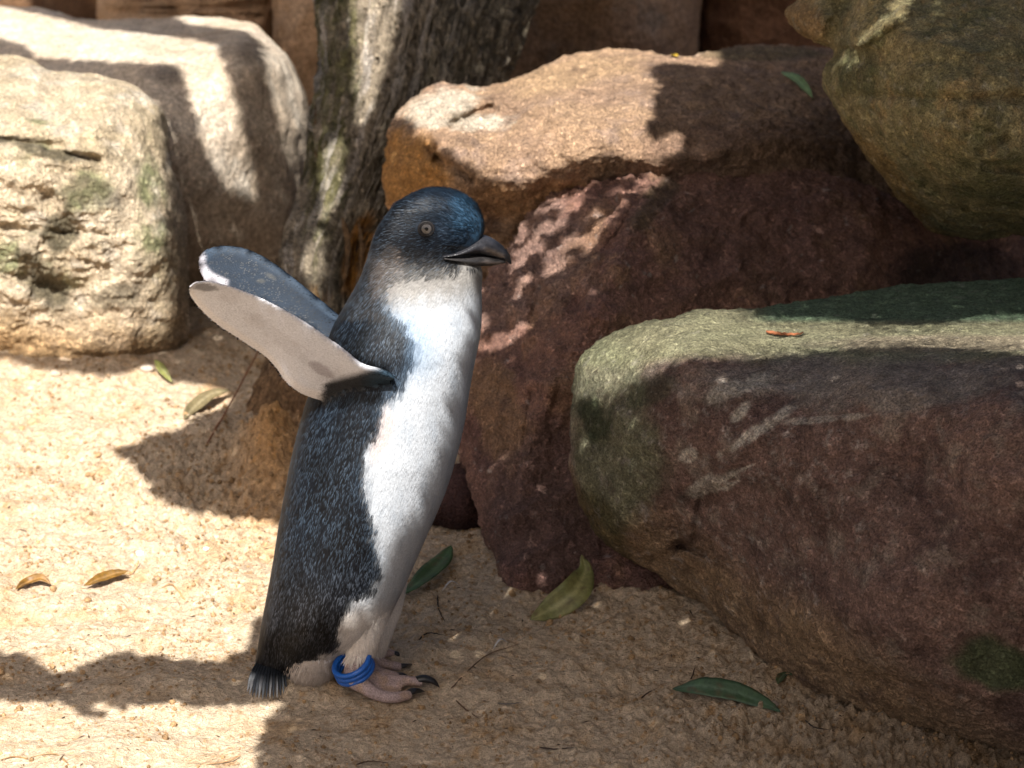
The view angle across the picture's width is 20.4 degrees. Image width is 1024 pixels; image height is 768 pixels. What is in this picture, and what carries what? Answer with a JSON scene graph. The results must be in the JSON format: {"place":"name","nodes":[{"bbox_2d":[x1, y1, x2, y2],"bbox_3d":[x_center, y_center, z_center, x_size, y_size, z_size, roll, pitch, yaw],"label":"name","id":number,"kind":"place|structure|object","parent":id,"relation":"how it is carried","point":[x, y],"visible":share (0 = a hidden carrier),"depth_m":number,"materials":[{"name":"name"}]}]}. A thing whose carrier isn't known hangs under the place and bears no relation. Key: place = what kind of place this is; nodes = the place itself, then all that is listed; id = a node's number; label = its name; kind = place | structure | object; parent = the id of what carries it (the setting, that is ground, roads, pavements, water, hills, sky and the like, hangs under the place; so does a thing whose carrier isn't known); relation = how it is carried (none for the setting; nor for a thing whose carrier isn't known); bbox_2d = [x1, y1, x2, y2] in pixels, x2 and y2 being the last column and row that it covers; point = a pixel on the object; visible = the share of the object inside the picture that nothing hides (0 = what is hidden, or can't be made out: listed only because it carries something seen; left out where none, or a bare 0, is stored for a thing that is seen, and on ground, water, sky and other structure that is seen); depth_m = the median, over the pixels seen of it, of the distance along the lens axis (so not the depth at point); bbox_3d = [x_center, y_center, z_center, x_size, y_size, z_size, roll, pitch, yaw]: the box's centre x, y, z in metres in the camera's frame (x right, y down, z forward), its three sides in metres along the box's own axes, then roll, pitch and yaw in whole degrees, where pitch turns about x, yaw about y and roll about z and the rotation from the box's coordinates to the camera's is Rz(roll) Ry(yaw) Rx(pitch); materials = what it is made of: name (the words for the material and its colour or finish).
{"place":"outdoors","nodes":[
{"label":"outdoors","id":0,"kind":"place"},
{"bbox_2d":[0,305,1023,767],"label":"sand","id":1,"kind":"structure","parent":0,"point":[208,729],"depth_m":1.91,"materials":[{"name":"beige sand"}]},
{"bbox_2d":[0,756,27,759],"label":"twig","id":2,"kind":"object","parent":1,"relation":"on","point":[14,756],"visible":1,"depth_m":1.76,"materials":[{"name":"beige wood"}]},
{"bbox_2d":[16,573,50,588],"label":"leaf","id":3,"kind":"object","parent":1,"relation":"on","point":[33,578],"visible":1,"depth_m":2.00,"materials":[{"name":"brown plant"}]},
{"bbox_2d":[0,0,97,19],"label":"boulder","id":4,"kind":"object","parent":1,"relation":"on","point":[84,9],"visible":0.12,"depth_m":3.26,"materials":[{"name":"stone"}]},
{"bbox_2d":[31,753,66,761],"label":"twig","id":5,"kind":"object","parent":1,"relation":"on","point":[63,759],"visible":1,"depth_m":1.76,"materials":[{"name":"beige wood"}]},
{"bbox_2d":[50,370,61,376],"bbox_3d":[-0.383,-0.009,2.386,0.010,0.006,0.008,0,20,0],"label":"pebble","id":6,"kind":"object","parent":1,"relation":"on","point":[55,373],"visible":1,"depth_m":2.38,"materials":[{"name":"white stone"}]},
{"bbox_2d":[0,54,190,358],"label":"boulder","id":7,"kind":"object","parent":1,"relation":"on","point":[93,240],"visible":0.9,"depth_m":2.40,"materials":[{"name":"stone"}]},
{"bbox_2d":[84,569,127,585],"bbox_3d":[-0.288,0.136,2.006,0.007,0.004,0.039,19,27,42],"label":"leaf","id":8,"kind":"object","parent":1,"relation":"on","point":[105,575],"visible":1,"depth_m":2.01,"materials":[{"name":"brown plant"}]},
{"bbox_2d":[123,560,138,574],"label":"twig","id":9,"kind":"object","parent":1,"relation":"on","point":[134,569],"visible":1,"depth_m":2.03,"materials":[{"name":"beige wood"}]},
{"bbox_2d":[136,551,142,555],"bbox_3d":[-0.269,0.122,2.049,0.008,0.003,0.006,0,20,0],"label":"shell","id":10,"kind":"object","parent":1,"relation":"on","point":[139,553],"visible":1,"depth_m":2.05},
{"bbox_2d":[140,364,154,371],"bbox_3d":[-0.307,-0.013,2.395,0.012,0.006,0.010,0,20,0],"label":"pebble","id":11,"kind":"object","parent":1,"relation":"on","point":[147,368],"visible":1,"depth_m":2.39,"materials":[{"name":"white stone"}]},
{"bbox_2d":[0,6,308,305],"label":"boulder","id":12,"kind":"object","parent":1,"relation":"on","point":[228,96],"visible":0.37,"depth_m":2.60,"materials":[{"name":"stone"}]},
{"bbox_2d":[155,360,171,381],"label":"leaf","id":13,"kind":"object","parent":1,"relation":"on","point":[162,369],"visible":1,"depth_m":2.38,"materials":[{"name":"plant"}]},
{"bbox_2d":[159,583,184,599],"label":"twig","id":14,"kind":"object","parent":1,"relation":"on","point":[176,589],"visible":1,"depth_m":1.98,"materials":[{"name":"beige wood"}]},
{"bbox_2d":[96,0,272,38],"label":"boulder","id":15,"kind":"object","parent":1,"relation":"on","point":[259,13],"visible":0.19,"depth_m":3.00,"materials":[{"name":"stone"}]},
{"bbox_2d":[183,388,228,418],"bbox_3d":[-0.256,0.015,2.325,0.017,0.008,0.068,10,22,25],"label":"leaf","id":16,"kind":"object","parent":1,"relation":"on","point":[197,403],"visible":1,"depth_m":2.33,"materials":[{"name":"beige plant"}]},
{"bbox_2d":[203,755,240,764],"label":"twig","id":17,"kind":"object","parent":1,"relation":"on","point":[225,761],"visible":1,"depth_m":1.75,"materials":[{"name":"beige wood"}]},
{"bbox_2d":[207,351,257,442],"bbox_3d":[-0.222,0.001,2.311,0.003,0.016,0.226,3,20,7],"label":"stalk","id":18,"kind":"object","parent":1,"relation":"on","point":[218,423],"visible":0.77,"depth_m":2.29,"materials":[{"name":"brown plant"}]},
{"bbox_2d":[271,0,317,105],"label":"boulder","id":19,"kind":"object","parent":1,"relation":"on","point":[294,34],"visible":0.07,"depth_m":2.91,"materials":[{"name":"stone"}]},
{"bbox_2d":[187,186,510,702],"bbox_3d":[-0.102,0.041,1.799,0.204,0.347,0.183,0,20,0],"label":"penguin","id":20,"kind":"object","parent":1,"relation":"on","point":[378,370],"visible":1,"depth_m":1.75,"materials":[{"name":"blue fur"}]},
{"bbox_2d":[356,760,386,764],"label":"twig","id":21,"kind":"object","parent":1,"relation":"on","point":[370,761],"visible":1,"depth_m":1.75,"materials":[{"name":"brown wood"}]},
{"bbox_2d":[245,0,540,423],"bbox_3d":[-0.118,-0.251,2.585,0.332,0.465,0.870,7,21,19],"label":"tree","id":22,"kind":"object","parent":1,"relation":"on","point":[380,63],"visible":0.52,"depth_m":2.47,"materials":[{"name":"brown plant"}]},
{"bbox_2d":[405,545,452,593],"bbox_3d":[-0.056,0.132,1.999,0.017,0.008,0.086,8,21,20],"label":"leaf","id":23,"kind":"object","parent":1,"relation":"on","point":[433,567],"visible":0.88,"depth_m":2.00,"materials":[{"name":"green plant"}]},
{"bbox_2d":[419,632,442,639],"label":"twig","id":24,"kind":"object","parent":1,"relation":"on","point":[429,633],"visible":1,"depth_m":1.91,"materials":[{"name":"brown wood"}]},
{"bbox_2d":[437,595,444,620],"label":"twig","id":25,"kind":"object","parent":1,"relation":"on","point":[438,608],"visible":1,"depth_m":1.95,"materials":[{"name":"brown wood"}]},
{"bbox_2d":[432,463,480,529],"bbox_3d":[-0.044,0.084,2.126,0.055,0.054,0.107,0,20,0],"label":"rock","id":26,"kind":"object","parent":1,"relation":"on","point":[457,510],"visible":0.46,"depth_m":2.08,"materials":[{"name":"red stone"}]},
{"bbox_2d":[456,700,477,717],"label":"twig","id":27,"kind":"object","parent":1,"relation":"on","point":[465,708],"visible":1,"depth_m":1.82,"materials":[{"name":"brown wood"}]},
{"bbox_2d":[7,357,954,767],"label":"debris","id":28,"kind":"object","parent":1,"relation":"on","point":[267,585],"visible":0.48,"depth_m":1.92,"materials":[{"name":"brown plant"}]},
{"bbox_2d":[451,644,517,687],"bbox_3d":[-0.021,0.185,1.875,0.010,0.002,0.081,12,23,30],"label":"twig","id":29,"kind":"object","parent":1,"relation":"on","point":[471,667],"visible":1,"depth_m":1.88,"materials":[{"name":"brown wood"}]},
{"bbox_2d":[539,747,572,749],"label":"twig","id":30,"kind":"object","parent":1,"relation":"on","point":[554,748],"visible":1,"depth_m":1.77,"materials":[{"name":"brown wood"}]},
{"bbox_2d":[530,555,593,620],"bbox_3d":[0.040,0.143,1.953,0.025,0.031,0.058,16,25,37],"label":"leaf","id":31,"kind":"object","parent":1,"relation":"on","point":[571,592],"visible":1,"depth_m":1.95,"materials":[{"name":"green plant"}]},
{"bbox_2d":[509,0,701,79],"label":"boulder","id":32,"kind":"object","parent":1,"relation":"on","point":[558,29],"visible":0.34,"depth_m":2.82,"materials":[{"name":"stone"}]},
{"bbox_2d":[381,44,896,281],"bbox_3d":[0.177,-0.182,2.488,0.489,0.248,0.687,11,23,27],"label":"boulder","id":33,"kind":"object","parent":1,"relation":"on","point":[508,155],"visible":0.51,"depth_m":2.26,"materials":[{"name":"stone"}]},
{"bbox_2d":[781,72,812,97],"bbox_3d":[0.240,-0.251,2.379,0.009,0.011,0.062,-8,21,-20],"label":"leaf","id":34,"kind":"object","parent":33,"relation":"on","point":[800,81],"visible":1,"depth_m":2.38,"materials":[{"name":"green plant"}]},
{"bbox_2d":[672,677,780,711],"bbox_3d":[0.138,0.198,1.823,0.078,0.014,0.016,9,22,22],"label":"leaf","id":35,"kind":"object","parent":1,"relation":"on","point":[727,689],"visible":1,"depth_m":1.82,"materials":[{"name":"green plant"}]},
{"bbox_2d":[457,167,1023,593],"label":"boulder","id":36,"kind":"object","parent":1,"relation":"on","point":[593,261],"visible":0.3,"depth_m":2.11,"materials":[{"name":"red stone"}]},
{"bbox_2d":[784,0,1023,240],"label":"boulder","id":37,"kind":"object","parent":36,"relation":"on","point":[926,97],"visible":1,"depth_m":1.97,"materials":[{"name":"stone"}]},
{"bbox_2d":[698,0,829,52],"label":"boulder","id":38,"kind":"object","parent":1,"relation":"on","point":[724,24],"visible":0.14,"depth_m":2.94,"materials":[{"name":"stone"}]},
{"bbox_2d":[776,672,792,683],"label":"leaf","id":39,"kind":"object","parent":1,"relation":"on","point":[780,677],"visible":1,"depth_m":1.85,"materials":[{"name":"green plant"}]},
{"bbox_2d":[568,277,1023,754],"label":"boulder","id":40,"kind":"object","parent":1,"relation":"on","point":[829,501],"visible":0.98,"depth_m":1.80,"materials":[{"name":"stone"}]},
{"bbox_2d":[766,330,803,335],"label":"leaf","id":41,"kind":"object","parent":40,"relation":"on","point":[780,333],"visible":1,"depth_m":1.91,"materials":[{"name":"brown plant"}]},
{"bbox_2d":[805,720,828,729],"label":"twig","id":42,"kind":"object","parent":1,"relation":"on","point":[815,727],"visible":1,"depth_m":1.78,"materials":[{"name":"brown wood"}]}
]}

